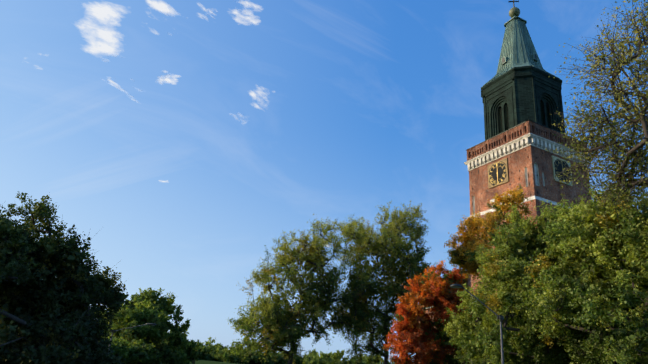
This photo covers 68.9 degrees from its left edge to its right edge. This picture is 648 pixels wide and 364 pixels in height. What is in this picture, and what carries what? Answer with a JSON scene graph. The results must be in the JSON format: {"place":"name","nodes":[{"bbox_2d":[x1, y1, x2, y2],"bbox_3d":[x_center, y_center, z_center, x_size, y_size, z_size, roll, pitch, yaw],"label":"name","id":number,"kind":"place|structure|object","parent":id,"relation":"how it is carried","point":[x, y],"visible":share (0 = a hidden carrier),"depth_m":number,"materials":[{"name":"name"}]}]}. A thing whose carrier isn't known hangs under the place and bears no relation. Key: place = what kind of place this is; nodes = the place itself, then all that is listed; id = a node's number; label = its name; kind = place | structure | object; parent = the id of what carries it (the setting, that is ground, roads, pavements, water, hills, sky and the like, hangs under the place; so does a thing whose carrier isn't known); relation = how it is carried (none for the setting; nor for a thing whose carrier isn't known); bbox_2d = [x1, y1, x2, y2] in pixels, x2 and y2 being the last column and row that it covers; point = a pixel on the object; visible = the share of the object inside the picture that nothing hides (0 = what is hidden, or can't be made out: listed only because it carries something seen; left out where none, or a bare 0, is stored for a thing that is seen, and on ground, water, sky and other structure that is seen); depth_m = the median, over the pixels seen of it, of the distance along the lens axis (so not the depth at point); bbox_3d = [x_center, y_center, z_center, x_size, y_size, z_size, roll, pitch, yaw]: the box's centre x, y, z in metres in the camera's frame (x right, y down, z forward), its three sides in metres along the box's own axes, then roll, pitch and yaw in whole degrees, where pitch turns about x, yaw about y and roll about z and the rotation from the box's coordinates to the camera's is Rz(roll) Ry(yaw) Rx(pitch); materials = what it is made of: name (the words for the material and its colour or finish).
{"place":"outdoors","nodes":[
{"label":"outdoors","id":0,"kind":"place"},
{"bbox_2d":[79,4,122,53],"bbox_3d":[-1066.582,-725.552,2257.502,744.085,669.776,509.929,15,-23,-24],"label":"cloud","id":1,"kind":"structure","parent":0,"point":[104,13],"depth_m":2257.31,"materials":[{"name":"white"}]},
{"bbox_2d":[102,54,131,97],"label":"cloud","id":2,"kind":"structure","parent":0,"point":[113,82],"depth_m":2427.51,"materials":[{"name":"white"}]},
{"bbox_2d":[136,71,179,91],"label":"cloud","id":3,"kind":"structure","parent":0,"point":[168,80],"depth_m":2500.05,"materials":[{"name":"white"}]},
{"bbox_2d":[147,0,180,15],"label":"cloud","id":4,"kind":"structure","parent":0,"point":[163,7],"depth_m":2357.20,"materials":[{"name":"white"}]},
{"bbox_2d":[142,360,240,363],"bbox_3d":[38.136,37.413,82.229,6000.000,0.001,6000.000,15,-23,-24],"label":"ground","id":5,"kind":"structure","parent":0,"point":[207,362],"depth_m":127.33,"materials":[{"name":"green plant"}]},
{"bbox_2d":[0,191,136,363],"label":"tree","id":6,"kind":"object","parent":5,"relation":"on","point":[59,275],"depth_m":28.96,"materials":[{"name":"green plant"}]},
{"bbox_2d":[99,336,138,361],"bbox_3d":[-25.624,18.373,51.367,9.627,3.721,9.040,15,-23,-24],"label":"tree","id":7,"kind":"object","parent":5,"relation":"on","point":[121,351],"depth_m":50.59,"materials":[{"name":"green plant"}]},
{"bbox_2d":[107,323,156,355],"bbox_3d":[-16.377,13.900,39.794,3.969,4.101,0.500,2,-21,9],"label":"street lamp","id":8,"kind":"object","parent":5,"relation":"on","point":[114,331],"visible":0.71,"depth_m":40.29,"materials":[{"name":"grey metal"}]},
{"bbox_2d":[108,337,160,363],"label":"tree","id":9,"kind":"object","parent":5,"relation":"on","point":[143,352],"depth_m":52.80,"materials":[{"name":"green plant"}]},
{"bbox_2d":[100,287,192,363],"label":"tree","id":10,"kind":"object","parent":5,"relation":"on","point":[167,306],"depth_m":71.78,"materials":[{"name":"green plant"}]},
{"bbox_2d":[103,296,190,363],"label":"tree","id":11,"kind":"object","parent":5,"relation":"on","point":[149,332],"depth_m":63.11,"materials":[{"name":"green plant"}]},
{"bbox_2d":[160,330,200,363],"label":"tree","id":12,"kind":"object","parent":5,"relation":"on","point":[188,351],"depth_m":85.97,"materials":[{"name":"green plant"}]},
{"bbox_2d":[192,344,218,360],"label":"tree","id":13,"kind":"object","parent":5,"relation":"on","point":[207,353],"depth_m":159.65,"materials":[{"name":"green plant"}]},
{"bbox_2d":[197,337,240,360],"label":"tree","id":14,"kind":"object","parent":5,"relation":"on","point":[218,345],"depth_m":173.03,"materials":[{"name":"green plant"}]},
{"bbox_2d":[212,337,286,363],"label":"tree","id":15,"kind":"object","parent":5,"relation":"on","point":[224,355],"depth_m":154.76,"materials":[{"name":"green plant"}]},
{"bbox_2d":[269,351,301,363],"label":"tree","id":16,"kind":"object","parent":5,"relation":"on","point":[298,360],"visible":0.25,"depth_m":164.43,"materials":[{"name":"green plant"}]},
{"bbox_2d":[227,214,382,363],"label":"tree","id":17,"kind":"object","parent":5,"relation":"on","point":[284,313],"depth_m":58.83,"materials":[{"name":"green plant"}]},
{"bbox_2d":[301,349,317,363],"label":"tree","id":18,"kind":"object","parent":5,"relation":"on","point":[314,352],"depth_m":178.10,"materials":[{"name":"green plant"}]},
{"bbox_2d":[302,350,366,363],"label":"tree","id":19,"kind":"object","parent":5,"relation":"on","point":[330,358],"visible":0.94,"depth_m":159.66,"materials":[{"name":"green plant"}]},
{"bbox_2d":[362,354,383,363],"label":"tree","id":20,"kind":"object","parent":5,"relation":"on","point":[374,360],"visible":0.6,"depth_m":168.77,"materials":[{"name":"green plant"}]},
{"bbox_2d":[327,200,438,363],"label":"tree","id":21,"kind":"object","parent":5,"relation":"on","point":[402,275],"depth_m":62.15,"materials":[{"name":"green plant"}]},
{"bbox_2d":[383,260,473,363],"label":"red maple tree","id":22,"kind":"object","parent":5,"relation":"on","point":[422,319],"depth_m":50.63,"materials":[{"name":"plant"}]},
{"bbox_2d":[424,271,467,353],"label":"cathedral nave walls","id":23,"kind":"structure","parent":5,"relation":"on","point":[465,280],"depth_m":97.07,"materials":[{"name":"brown brick"}]},
{"bbox_2d":[450,284,503,363],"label":"street lamp","id":24,"kind":"object","parent":5,"relation":"on","point":[500,317],"visible":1,"depth_m":25.48,"materials":[{"name":"grey metal"}]},
{"bbox_2d":[444,184,536,294],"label":"orange tree","id":25,"kind":"object","parent":5,"relation":"on","point":[470,239],"depth_m":66.58,"materials":[{"name":"orange plant"}]},
{"bbox_2d":[437,282,546,363],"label":"linden tree","id":26,"kind":"object","parent":5,"relation":"on","point":[472,354],"depth_m":45.85,"materials":[{"name":"green plant"}]},
{"bbox_2d":[463,191,647,363],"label":"linden tree","id":27,"kind":"object","parent":5,"relation":"on","point":[530,250],"depth_m":37.59,"materials":[{"name":"green plant"}]},
{"bbox_2d":[524,178,647,363],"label":"linden tree","id":28,"kind":"object","parent":5,"relation":"on","point":[580,266],"depth_m":30.99,"materials":[{"name":"green plant"}]},
{"bbox_2d":[233,0,259,23],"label":"cloud","id":29,"kind":"structure","parent":0,"point":[252,20],"depth_m":2457.89,"materials":[{"name":"white"}]},
{"bbox_2d":[250,91,261,107],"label":"cloud","id":30,"kind":"structure","parent":0,"point":[253,94],"depth_m":2642.20,"materials":[{"name":"white"}]},
{"bbox_2d":[0,0,647,363],"label":"sky","id":31,"kind":"structure","parent":0,"point":[363,105],"materials":[{"name":"blue"}]},
{"bbox_2d":[418,316,482,363],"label":"tree","id":32,"kind":"object","parent":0,"point":[450,358],"depth_m":51.96,"materials":[{"name":"green plant"}]},
{"bbox_2d":[464,120,591,293],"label":"brick tower","id":33,"kind":"structure","parent":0,"point":[521,147],"depth_m":90.32,"materials":[{"name":"brown brick"}]},
{"bbox_2d":[481,66,565,139],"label":"belfry","id":34,"kind":"object","parent":33,"relation":"on","point":[513,97],"visible":0.56,"depth_m":97.65,"materials":[{"name":"green metal"}]},
{"bbox_2d":[482,0,559,86],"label":"spire","id":35,"kind":"structure","parent":34,"relation":"on","point":[518,49],"depth_m":105.23,"materials":[{"name":"green metal"}]},
{"bbox_2d":[488,156,572,188],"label":"tower clocks","id":36,"kind":"object","parent":33,"relation":"attached to","point":[498,174],"visible":0.56,"depth_m":91.44,"materials":[{"name":"gold metal"}]},
{"bbox_2d":[545,0,647,242],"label":"tall birch tree","id":37,"kind":"object","parent":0,"point":[610,136],"depth_m":26.31,"materials":[{"name":"green plant"}]}
]}

